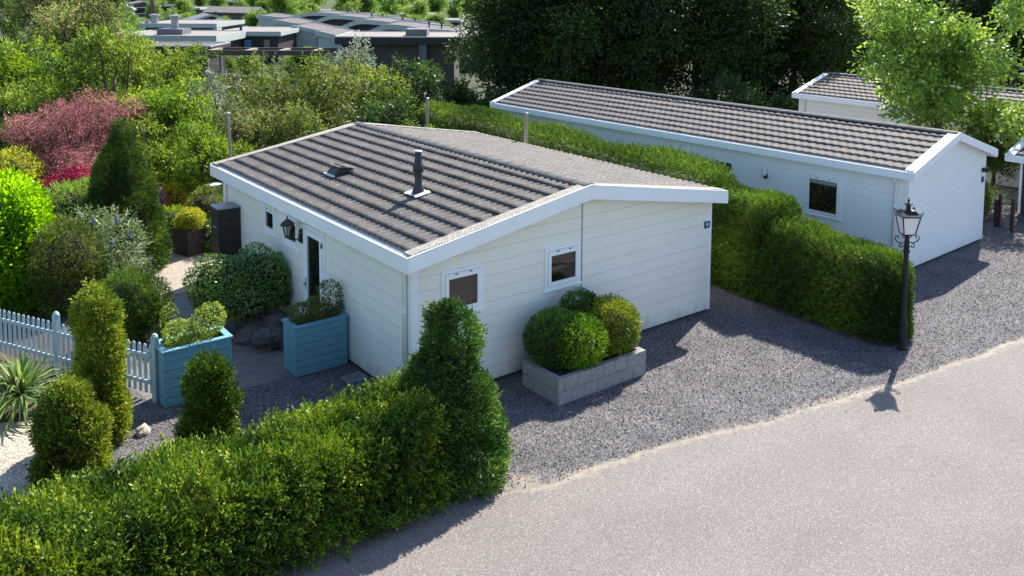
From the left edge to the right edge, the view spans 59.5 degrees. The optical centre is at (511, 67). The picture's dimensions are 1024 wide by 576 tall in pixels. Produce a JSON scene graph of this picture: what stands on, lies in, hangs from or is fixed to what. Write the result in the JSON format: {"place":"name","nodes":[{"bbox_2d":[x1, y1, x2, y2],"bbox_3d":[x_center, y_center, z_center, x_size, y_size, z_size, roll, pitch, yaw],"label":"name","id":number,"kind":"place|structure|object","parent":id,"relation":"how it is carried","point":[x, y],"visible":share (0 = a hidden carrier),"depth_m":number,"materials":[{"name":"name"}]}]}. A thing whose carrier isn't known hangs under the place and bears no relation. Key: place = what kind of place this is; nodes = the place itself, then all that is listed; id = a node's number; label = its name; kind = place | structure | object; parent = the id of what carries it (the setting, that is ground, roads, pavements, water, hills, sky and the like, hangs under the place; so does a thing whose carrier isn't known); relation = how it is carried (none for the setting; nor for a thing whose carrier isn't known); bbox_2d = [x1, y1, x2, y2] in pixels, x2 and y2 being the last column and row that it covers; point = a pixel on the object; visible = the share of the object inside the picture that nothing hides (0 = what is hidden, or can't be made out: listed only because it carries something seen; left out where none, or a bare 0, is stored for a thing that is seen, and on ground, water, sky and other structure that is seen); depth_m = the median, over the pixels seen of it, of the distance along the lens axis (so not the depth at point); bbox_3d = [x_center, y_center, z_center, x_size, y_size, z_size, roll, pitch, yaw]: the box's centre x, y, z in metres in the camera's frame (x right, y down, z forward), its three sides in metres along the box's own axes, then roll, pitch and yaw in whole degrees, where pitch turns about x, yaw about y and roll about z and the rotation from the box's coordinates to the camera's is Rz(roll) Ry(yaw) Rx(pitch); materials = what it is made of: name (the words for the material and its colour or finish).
{"place":"outdoors","nodes":[
{"label":"outdoors","id":0,"kind":"place"},
{"bbox_2d":[0,421,48,508],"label":"garden path","id":1,"kind":"structure","parent":0,"point":[16,454],"depth_m":13.73,"materials":[{"name":"beige gravel"}]},
{"bbox_2d":[0,176,222,422],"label":"garden bed","id":2,"kind":"object","parent":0,"point":[4,417],"depth_m":17.48,"materials":[{"name":"soil"}]},
{"bbox_2d":[0,143,47,184],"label":"shrub","id":3,"kind":"object","parent":2,"relation":"on","point":[21,165],"visible":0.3,"depth_m":24.81,"materials":[{"name":"yellow plant"}]},
{"bbox_2d":[0,162,55,317],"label":"shrub","id":4,"kind":"object","parent":2,"relation":"on","point":[26,212],"visible":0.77,"depth_m":19.40,"materials":[{"name":"green plant"}]},
{"bbox_2d":[0,348,67,441],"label":"yucca","id":5,"kind":"object","parent":2,"relation":"on","point":[20,380],"visible":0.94,"depth_m":14.96,"materials":[{"name":"green plant"}]},
{"bbox_2d":[0,309,76,375],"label":"picket fence","id":6,"kind":"object","parent":2,"relation":"on","point":[57,335],"visible":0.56,"depth_m":16.79,"materials":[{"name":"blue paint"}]},
{"bbox_2d":[0,82,87,193],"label":"garden tree","id":7,"kind":"object","parent":2,"relation":"on","point":[41,99],"visible":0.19,"depth_m":29.86,"materials":[{"name":"green plant"}]},
{"bbox_2d":[41,162,92,204],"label":"crimson shrub","id":8,"kind":"object","parent":2,"relation":"on","point":[66,176],"visible":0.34,"depth_m":25.36,"materials":[{"name":"red plant"}]},
{"bbox_2d":[25,213,112,317],"bbox_3d":[-9.683,4.359,19.717,1.692,2.320,1.552,0,5,1],"label":"shrub","id":9,"kind":"object","parent":2,"relation":"on","point":[67,267],"visible":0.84,"depth_m":19.34,"materials":[{"name":"green plant"}]},
{"bbox_2d":[44,174,103,234],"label":"shrub","id":10,"kind":"object","parent":2,"relation":"on","point":[65,203],"visible":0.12,"depth_m":22.30,"materials":[{"name":"green plant"}]},
{"bbox_2d":[0,82,155,181],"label":"red maple","id":11,"kind":"object","parent":2,"relation":"on","point":[66,144],"visible":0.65,"depth_m":26.92,"materials":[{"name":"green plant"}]},
{"bbox_2d":[30,22,163,168],"bbox_3d":[-14.011,1.382,31.081,4.381,5.851,4.405,-4,7,-37],"label":"garden tree","id":12,"kind":"object","parent":2,"relation":"on","point":[135,54],"visible":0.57,"depth_m":30.81,"materials":[{"name":"green plant"}]},
{"bbox_2d":[99,111,187,186],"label":"garden bush","id":13,"kind":"object","parent":2,"relation":"on","point":[157,166],"visible":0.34,"depth_m":27.83,"materials":[{"name":"green plant"}]},
{"bbox_2d":[97,70,224,178],"bbox_3d":[-11.606,2.247,30.314,4.337,4.291,3.748,-4,7,-37],"label":"garden tree","id":14,"kind":"object","parent":2,"relation":"on","point":[172,109],"visible":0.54,"depth_m":30.14,"materials":[{"name":"green plant"}]},
{"bbox_2d":[147,115,237,199],"bbox_3d":[-9.827,3.012,27.852,2.833,3.247,2.332,-4,7,-37],"label":"garden bush","id":15,"kind":"object","parent":2,"relation":"on","point":[189,167],"visible":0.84,"depth_m":27.48,"materials":[{"name":"green plant"}]},
{"bbox_2d":[188,130,262,194],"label":"garden bush","id":16,"kind":"object","parent":2,"relation":"on","point":[241,148],"visible":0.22,"depth_m":28.25,"materials":[{"name":"green plant"}]},
{"bbox_2d":[118,247,211,296],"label":"terrace","id":17,"kind":"structure","parent":0,"point":[173,271],"depth_m":22.68,"materials":[{"name":"white stone"}]},
{"bbox_2d":[61,201,162,290],"bbox_3d":[-9.242,4.331,20.457,2.426,2.666,1.910,-4,7,-37],"label":"butterfly bush","id":18,"kind":"object","parent":17,"relation":"on","point":[114,222],"visible":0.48,"depth_m":20.48,"materials":[{"name":"green plant"}]},
{"bbox_2d":[77,116,174,281],"bbox_3d":[-9.775,3.237,22.452,2.404,4.079,2.270,-4,7,-37],"label":"cone yew","id":19,"kind":"object","parent":17,"relation":"on","point":[122,183],"visible":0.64,"depth_m":22.09,"materials":[{"name":"green plant"}]},
{"bbox_2d":[159,179,192,209],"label":"shrub","id":20,"kind":"object","parent":17,"relation":"on","point":[175,198],"visible":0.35,"depth_m":26.80,"materials":[{"name":"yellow plant"}]},
{"bbox_2d":[171,225,210,256],"bbox_3d":[-8.639,4.638,24.146,0.750,0.690,0.750,4,7,35],"label":"box planter","id":21,"kind":"object","parent":17,"relation":"on","point":[187,243],"visible":0.81,"depth_m":23.86,"materials":[{"name":"brown wood"}]},
{"bbox_2d":[174,206,205,230],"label":"ball shrub","id":22,"kind":"object","parent":21,"relation":"in","point":[186,219],"visible":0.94,"depth_m":23.94,"materials":[{"name":"yellow plant"}]},
{"bbox_2d":[184,182,222,224],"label":"shrub","id":23,"kind":"object","parent":17,"relation":"on","point":[204,202],"visible":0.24,"depth_m":25.43,"materials":[{"name":"green plant"}]},
{"bbox_2d":[210,201,240,262],"bbox_3d":[-6.865,4.248,21.504,0.550,1.920,0.540,-4,7,-37],"label":"storage cabinet","id":24,"kind":"object","parent":17,"relation":"on","point":[225,222],"visible":0.69,"depth_m":21.29,"materials":[{"name":"grey plastic"}]},
{"bbox_2d":[131,15,246,64],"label":"flat roofed house","id":25,"kind":"structure","parent":0,"point":[174,32],"depth_m":72.55,"materials":[{"name":"grey metal"}]},
{"bbox_2d":[143,290,235,345],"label":"slab path","id":26,"kind":"structure","parent":0,"point":[183,304],"depth_m":19.67,"materials":[{"name":"grey stone"}]},
{"bbox_2d":[140,14,244,30],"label":"flat roofed house","id":27,"kind":"structure","parent":0,"point":[156,24],"depth_m":85.45,"materials":[{"name":"grey metal"}]},
{"bbox_2d":[125,303,291,412],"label":"paved yard","id":28,"kind":"structure","parent":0,"point":[254,366],"depth_m":16.99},
{"bbox_2d":[96,264,177,346],"bbox_3d":[-7.638,4.815,18.089,1.683,1.726,1.360,-4,7,-37],"label":"shrub","id":29,"kind":"object","parent":28,"relation":"on","point":[144,303],"visible":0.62,"depth_m":17.93,"materials":[{"name":"green plant"}]},
{"bbox_2d":[125,333,159,402],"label":"picket gate","id":30,"kind":"structure","parent":28,"relation":"on","point":[152,356],"depth_m":15.62,"materials":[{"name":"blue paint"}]},
{"bbox_2d":[156,326,232,407],"bbox_3d":[-5.627,5.263,15.810,1.230,1.000,0.640,-4,7,-37],"label":"planter","id":31,"kind":"object","parent":28,"relation":"on","point":[172,361],"visible":0.45,"depth_m":15.39,"materials":[{"name":"teal paint"}]},
{"bbox_2d":[161,301,226,347],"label":"planter shrub","id":32,"kind":"object","parent":31,"relation":"in","point":[179,340],"visible":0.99,"depth_m":15.73,"materials":[{"name":"green plant"}]},
{"bbox_2d":[182,241,293,321],"bbox_3d":[-5.735,4.608,18.988,2.450,1.785,1.826,-4,7,-37],"label":"rhododendron","id":33,"kind":"object","parent":28,"relation":"on","point":[251,282],"visible":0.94,"depth_m":18.59,"materials":[{"name":"green plant"}]},
{"bbox_2d":[251,325,281,350],"bbox_3d":[-4.879,5.442,17.928,0.675,0.512,0.745,1,5,3],"label":"rock","id":34,"kind":"object","parent":28,"relation":"on","point":[268,338],"visible":0.84,"depth_m":17.68,"materials":[{"name":"stone"}]},
{"bbox_2d":[281,308,348,377],"bbox_3d":[-3.719,5.188,16.968,1.110,0.950,0.600,-4,7,-37],"label":"planter","id":35,"kind":"object","parent":28,"relation":"on","point":[314,346],"visible":0.97,"depth_m":16.73,"materials":[{"name":"teal paint"}]},
{"bbox_2d":[288,278,344,324],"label":"planter shrub","id":36,"kind":"object","parent":35,"relation":"in","point":[321,306],"visible":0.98,"depth_m":16.91,"materials":[{"name":"green plant"}]},
{"bbox_2d":[202,5,266,24],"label":"gabled house","id":37,"kind":"structure","parent":0,"point":[235,12],"depth_m":150.46,"materials":[{"name":"black metal"}]},
{"bbox_2d":[272,13,425,26],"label":"wave roofed house","id":38,"kind":"structure","parent":0,"point":[342,19],"depth_m":97.47,"materials":[{"name":"black metal"}]},
{"bbox_2d":[291,16,448,47],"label":"wave roofed house","id":39,"kind":"structure","parent":0,"point":[305,36],"depth_m":85.29,"materials":[{"name":"black metal"}]},
{"bbox_2d":[315,20,484,69],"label":"wave roofed house","id":40,"kind":"structure","parent":0,"point":[326,38],"depth_m":74.55,"materials":[{"name":"black metal"}]},
{"bbox_2d":[334,28,466,85],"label":"flat roofed house","id":41,"kind":"structure","parent":0,"point":[409,44],"depth_m":62.79,"materials":[{"name":"grey metal"}]},
{"bbox_2d":[0,0,1019,178],"bbox_3d":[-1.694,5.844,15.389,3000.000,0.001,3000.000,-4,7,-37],"label":"ground","id":42,"kind":"structure","parent":0,"point":[472,83],"depth_m":69.74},
{"bbox_2d":[0,78,42,167],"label":"garden tree","id":43,"kind":"object","parent":42,"relation":"on","point":[6,97],"visible":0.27,"depth_m":31.24,"materials":[{"name":"green plant"}]},
{"bbox_2d":[0,13,69,99],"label":"garden tree","id":44,"kind":"object","parent":42,"relation":"on","point":[24,49],"visible":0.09,"depth_m":45.84,"materials":[{"name":"green plant"}]},
{"bbox_2d":[0,0,95,83],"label":"tall tree","id":45,"kind":"object","parent":42,"relation":"on","point":[22,23],"visible":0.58,"depth_m":46.85,"materials":[{"name":"green plant"}]},
{"bbox_2d":[0,35,109,142],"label":"garden tree","id":46,"kind":"object","parent":42,"relation":"on","point":[22,66],"visible":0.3,"depth_m":34.98,"materials":[{"name":"green plant"}]},
{"bbox_2d":[28,0,135,95],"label":"tall tree","id":47,"kind":"object","parent":42,"relation":"on","point":[89,15],"visible":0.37,"depth_m":43.26,"materials":[{"name":"green plant"}]},
{"bbox_2d":[95,40,232,139],"bbox_3d":[-14.928,1.199,38.153,5.718,4.895,5.276,-4,7,-37],"label":"garden tree","id":48,"kind":"object","parent":42,"relation":"on","point":[165,62],"visible":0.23,"depth_m":37.82,"materials":[{"name":"green plant"}]},
{"bbox_2d":[141,41,230,83],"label":"flat roofed house","id":49,"kind":"structure","parent":42,"relation":"on","point":[183,44],"depth_m":64.16,"materials":[{"name":"white paint"}]},
{"bbox_2d":[187,69,248,139],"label":"garden tree","id":50,"kind":"object","parent":42,"relation":"on","point":[210,89],"visible":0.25,"depth_m":33.08,"materials":[{"name":"green plant"}]},
{"bbox_2d":[0,367,463,575],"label":"hedge","id":51,"kind":"object","parent":42,"relation":"on","point":[278,490],"visible":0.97,"depth_m":11.13,"materials":[{"name":"green plant"}]},
{"bbox_2d":[200,91,289,158],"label":"garden tree","id":52,"kind":"object","parent":42,"relation":"on","point":[237,125],"visible":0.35,"depth_m":30.31,"materials":[{"name":"green plant"}]},
{"bbox_2d":[209,66,283,149],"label":"garden tree","id":53,"kind":"object","parent":42,"relation":"on","point":[232,89],"visible":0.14,"depth_m":35.68,"materials":[{"name":"green plant"}]},
{"bbox_2d":[228,24,299,64],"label":"flat roofed house","id":54,"kind":"structure","parent":42,"relation":"on","point":[272,36],"depth_m":78.67,"materials":[{"name":"grey"}]},
{"bbox_2d":[204,47,337,89],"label":"pergola","id":55,"kind":"object","parent":42,"relation":"on","point":[271,51],"visible":0.55,"depth_m":60.21,"materials":[{"name":"brown wood"}]},
{"bbox_2d":[219,98,322,151],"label":"garden tree","id":56,"kind":"object","parent":42,"relation":"on","point":[281,113],"visible":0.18,"depth_m":31.11,"materials":[{"name":"green plant"}]},
{"bbox_2d":[265,0,301,14],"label":"distant tree","id":57,"kind":"object","parent":42,"relation":"on","point":[287,6],"visible":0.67,"depth_m":126.25,"materials":[{"name":"green plant"}]},
{"bbox_2d":[239,99,335,147],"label":"garden tree","id":58,"kind":"object","parent":42,"relation":"on","point":[298,114],"visible":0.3,"depth_m":29.64,"materials":[{"name":"green plant"}]},
{"bbox_2d":[236,47,406,148],"bbox_3d":[-7.242,1.636,34.102,5.908,4.863,6.494,-4,7,-37],"label":"garden tree","id":59,"kind":"object","parent":42,"relation":"on","point":[315,94],"visible":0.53,"depth_m":33.11,"materials":[{"name":"green plant"}]},
{"bbox_2d":[256,10,398,25],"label":"wave roofed house","id":60,"kind":"structure","parent":42,"relation":"on","point":[265,20],"depth_m":110.10,"materials":[{"name":"black metal"}]},
{"bbox_2d":[322,30,385,115],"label":"garden tree","id":61,"kind":"object","parent":42,"relation":"on","point":[361,52],"visible":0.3,"depth_m":38.69,"materials":[{"name":"green plant"}]},
{"bbox_2d":[344,92,421,126],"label":"garden tree","id":62,"kind":"object","parent":42,"relation":"on","point":[375,112],"visible":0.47,"depth_m":33.24,"materials":[{"name":"green plant"}]},
{"bbox_2d":[348,65,420,126],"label":"garden tree","id":63,"kind":"object","parent":42,"relation":"on","point":[392,94],"visible":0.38,"depth_m":36.97,"materials":[{"name":"green plant"}]},
{"bbox_2d":[382,51,457,125],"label":"garden tree","id":64,"kind":"object","parent":42,"relation":"on","point":[423,82],"visible":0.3,"depth_m":38.91,"materials":[{"name":"green plant"}]},
{"bbox_2d":[437,73,482,122],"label":"garden bush","id":65,"kind":"object","parent":42,"relation":"on","point":[463,92],"visible":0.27,"depth_m":40.78,"materials":[{"name":"green plant"}]},
{"bbox_2d":[441,0,558,98],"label":"belt tree","id":66,"kind":"object","parent":42,"relation":"on","point":[480,19],"visible":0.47,"depth_m":43.71,"materials":[{"name":"green plant"}]},
{"bbox_2d":[462,0,626,99],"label":"belt tree","id":67,"kind":"object","parent":42,"relation":"on","point":[548,57],"visible":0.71,"depth_m":42.46,"materials":[{"name":"green plant"}]},
{"bbox_2d":[515,0,665,86],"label":"belt tree","id":68,"kind":"object","parent":42,"relation":"on","point":[630,75],"visible":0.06,"depth_m":43.78,"materials":[{"name":"green plant"}]},
{"bbox_2d":[531,0,714,89],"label":"belt tree","id":69,"kind":"object","parent":42,"relation":"on","point":[622,54],"visible":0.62,"depth_m":42.43,"materials":[{"name":"green plant"}]},
{"bbox_2d":[604,0,722,96],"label":"belt tree","id":70,"kind":"object","parent":42,"relation":"on","point":[665,69],"visible":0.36,"depth_m":44.35,"materials":[{"name":"green plant"}]},
{"bbox_2d":[649,0,799,100],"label":"belt tree","id":71,"kind":"object","parent":42,"relation":"on","point":[736,23],"visible":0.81,"depth_m":43.24,"materials":[{"name":"green plant"}]},
{"bbox_2d":[707,69,777,107],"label":"belt shrub","id":72,"kind":"object","parent":42,"relation":"on","point":[747,98],"visible":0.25,"depth_m":39.97,"materials":[{"name":"green plant"}]},
{"bbox_2d":[690,0,835,101],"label":"belt tree","id":73,"kind":"object","parent":42,"relation":"on","point":[786,46],"visible":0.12,"depth_m":45.55,"materials":[{"name":"green plant"}]},
{"bbox_2d":[763,92,798,110],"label":"belt shrub","id":74,"kind":"object","parent":42,"relation":"on","point":[782,103],"visible":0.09,"depth_m":40.38,"materials":[{"name":"green plant"}]},
{"bbox_2d":[741,0,877,104],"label":"belt tree","id":75,"kind":"object","parent":42,"relation":"on","point":[838,33],"visible":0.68,"depth_m":44.98,"materials":[{"name":"green plant"}]},
{"bbox_2d":[939,0,1023,86],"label":"belt tree","id":76,"kind":"object","parent":42,"relation":"on","point":[975,8],"visible":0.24,"depth_m":51.60,"materials":[{"name":"green plant"}]},
{"bbox_2d":[985,6,1023,88],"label":"belt tree","id":77,"kind":"object","parent":42,"relation":"on","point":[1015,44],"visible":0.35,"depth_m":50.06,"materials":[{"name":"green plant"}]},
{"bbox_2d":[60,203,1023,575],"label":"gravel yard","id":78,"kind":"structure","parent":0,"point":[144,411],"depth_m":16.66,"materials":[{"name":"grey gravel"}]},
{"bbox_2d":[23,366,115,494],"bbox_3d":[-6.541,5.252,13.193,1.304,1.661,1.404,-4,7,-37],"label":"topiary yew","id":79,"kind":"object","parent":78,"relation":"on","point":[69,430],"visible":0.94,"depth_m":12.93,"materials":[{"name":"green plant"}]},
{"bbox_2d":[62,277,134,450],"bbox_3d":[-6.556,4.659,14.150,1.120,2.787,1.162,3,6,24],"label":"topiary yew","id":80,"kind":"object","parent":78,"relation":"on","point":[101,344],"visible":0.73,"depth_m":13.91,"materials":[{"name":"green plant"}]},
{"bbox_2d":[171,345,245,452],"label":"topiary yew","id":81,"kind":"object","parent":78,"relation":"on","point":[213,394],"visible":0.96,"depth_m":13.91,"materials":[{"name":"green plant"}]},
{"bbox_2d":[387,294,514,503],"bbox_3d":[-0.903,4.701,13.155,2.039,2.875,1.946,-4,7,-37],"label":"topiary yew","id":82,"kind":"object","parent":78,"relation":"on","point":[467,389],"visible":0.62,"depth_m":12.80,"materials":[{"name":"green plant"}]},
{"bbox_2d":[210,122,727,381],"bbox_3d":[-1.493,3.345,20.994,8.397,3.925,9.580,-4,7,-37],"label":"chalet","id":83,"kind":"object","parent":78,"relation":"on","point":[391,229],"visible":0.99,"depth_m":17.91,"materials":[{"name":"beige wood"}]},
{"bbox_2d":[263,203,277,237],"bbox_3d":[-5.384,3.401,19.941,0.081,0.645,0.720,-4,7,-37],"label":"window","id":84,"kind":"structure","parent":83,"relation":"in","point":[270,213],"depth_m":19.89,"materials":[{"name":"white paint"}]},
{"bbox_2d":[303,223,326,312],"bbox_3d":[-4.037,4.366,18.212,0.140,2.230,1.000,-4,7,-37],"label":"door","id":85,"kind":"structure","parent":83,"relation":"in","point":[314,240],"depth_m":18.21,"materials":[{"name":"white paint"}]},
{"bbox_2d":[441,263,484,312],"bbox_3d":[-0.867,3.945,15.788,0.940,0.865,0.081,-4,7,-37],"label":"window","id":86,"kind":"structure","parent":83,"relation":"in","point":[467,282],"depth_m":15.82,"materials":[{"name":"white paint"}]},
{"bbox_2d":[543,241,581,292],"bbox_3d":[0.979,3.821,17.197,0.950,0.845,0.081,-4,7,-37],"label":"window","id":87,"kind":"structure","parent":83,"relation":"in","point":[562,269],"depth_m":17.18,"materials":[{"name":"white paint"}]},
{"bbox_2d":[417,100,739,186],"bbox_3d":[1.068,3.141,28.967,2.373,3.179,16.104,-3,6,-33],"label":"hedge","id":88,"kind":"object","parent":78,"relation":"on","point":[487,119],"visible":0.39,"depth_m":27.04,"materials":[{"name":"green plant"}]},
{"bbox_2d":[522,345,645,405],"bbox_3d":[1.347,5.522,16.495,2.145,0.464,1.026,-4,7,-37],"label":"block planter","id":89,"kind":"object","parent":78,"relation":"on","point":[560,386],"visible":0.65,"depth_m":15.98,"materials":[{"name":"concrete"}]},
{"bbox_2d":[521,305,579,369],"bbox_3d":[0.762,4.922,16.279,1.241,1.162,1.129,-4,7,-37],"label":"box ball","id":90,"kind":"object","parent":89,"relation":"in","point":[540,331],"visible":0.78,"depth_m":15.99,"materials":[{"name":"green plant"}]},
{"bbox_2d":[551,309,610,371],"bbox_3d":[1.203,4.953,16.238,1.214,1.102,1.170,-4,7,-37],"label":"box ball","id":91,"kind":"object","parent":89,"relation":"on","point":[585,340],"visible":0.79,"depth_m":15.94,"materials":[{"name":"green plant"}]},
{"bbox_2d":[559,286,603,321],"bbox_3d":[1.311,4.734,16.960,1.073,1.169,0.891,-4,7,-37],"label":"box ball","id":92,"kind":"object","parent":89,"relation":"in","point":[582,302],"visible":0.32,"depth_m":16.81,"materials":[{"name":"green plant"}]},
{"bbox_2d":[583,292,642,358],"bbox_3d":[1.817,4.865,16.815,1.288,1.217,1.238,-4,7,-37],"label":"box ball","id":93,"kind":"object","parent":89,"relation":"in","point":[619,320],"visible":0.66,"depth_m":16.56,"materials":[{"name":"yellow plant"}]},
{"bbox_2d":[490,78,997,266],"bbox_3d":[6.451,2.768,30.254,4.994,3.414,16.800,-4,7,-40],"label":"chalet","id":94,"kind":"object","parent":78,"relation":"on","point":[858,178],"visible":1,"depth_m":25.10,"materials":[{"name":"white"}]},
{"bbox_2d":[804,173,841,220],"bbox_3d":[8.457,3.508,24.371,0.081,1.135,1.110,-4,7,-40],"label":"window","id":95,"kind":"structure","parent":94,"relation":"in","point":[822,193],"depth_m":24.35,"materials":[{"name":"white paint"}]},
{"bbox_2d":[700,179,803,302],"bbox_3d":[5.594,4.068,21.628,1.679,2.562,2.883,-3,6,-32],"label":"hedge","id":96,"kind":"object","parent":78,"relation":"on","point":[742,216],"visible":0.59,"depth_m":20.92,"materials":[{"name":"green plant"}]},
{"bbox_2d":[754,213,916,345],"bbox_3d":[6.960,4.487,19.544,1.627,2.169,3.705,-4,7,-37],"label":"hedge","id":97,"kind":"object","parent":78,"relation":"on","point":[828,276],"visible":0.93,"depth_m":18.93,"materials":[{"name":"green plant"}]},
{"bbox_2d":[792,72,1023,188],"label":"chalet","id":98,"kind":"object","parent":78,"relation":"on","point":[841,94],"visible":0.33,"depth_m":37.04,"materials":[{"name":"beige"}]},
{"bbox_2d":[892,198,924,350],"bbox_3d":[7.819,4.106,17.808,0.512,3.100,0.446,0,5,0],"label":"street lamp","id":99,"kind":"object","parent":78,"relation":"on","point":[908,219],"visible":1,"depth_m":17.75,"materials":[{"name":"black metal"}]},
{"bbox_2d":[1005,137,1023,214],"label":"chalet","id":100,"kind":"object","parent":78,"relation":"on","point":[1015,153],"visible":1,"depth_m":28.41,"materials":[{"name":"wood"}]},
{"bbox_2d":[255,339,1023,575],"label":"road","id":101,"kind":"structure","parent":0,"point":[906,478],"depth_m":12.49,"materials":[{"name":"grey asphalt"}]},
{"bbox_2d":[984,184,1018,218],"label":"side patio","id":102,"kind":"structure","parent":0,"point":[1013,193],"depth_m":31.24,"materials":[{"name":"grey concrete"}]},
{"bbox_2d":[844,0,1023,153],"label":"broadleaf tree","id":103,"kind":"object","parent":102,"relation":"on","point":[936,67],"visible":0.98,"depth_m":29.96,"materials":[{"name":"green plant"}]},
{"bbox_2d":[953,91,1023,189],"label":"broadleaf tree","id":104,"kind":"object","parent":102,"relation":"on","point":[992,165],"visible":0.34,"depth_m":31.95,"materials":[{"name":"green plant"}]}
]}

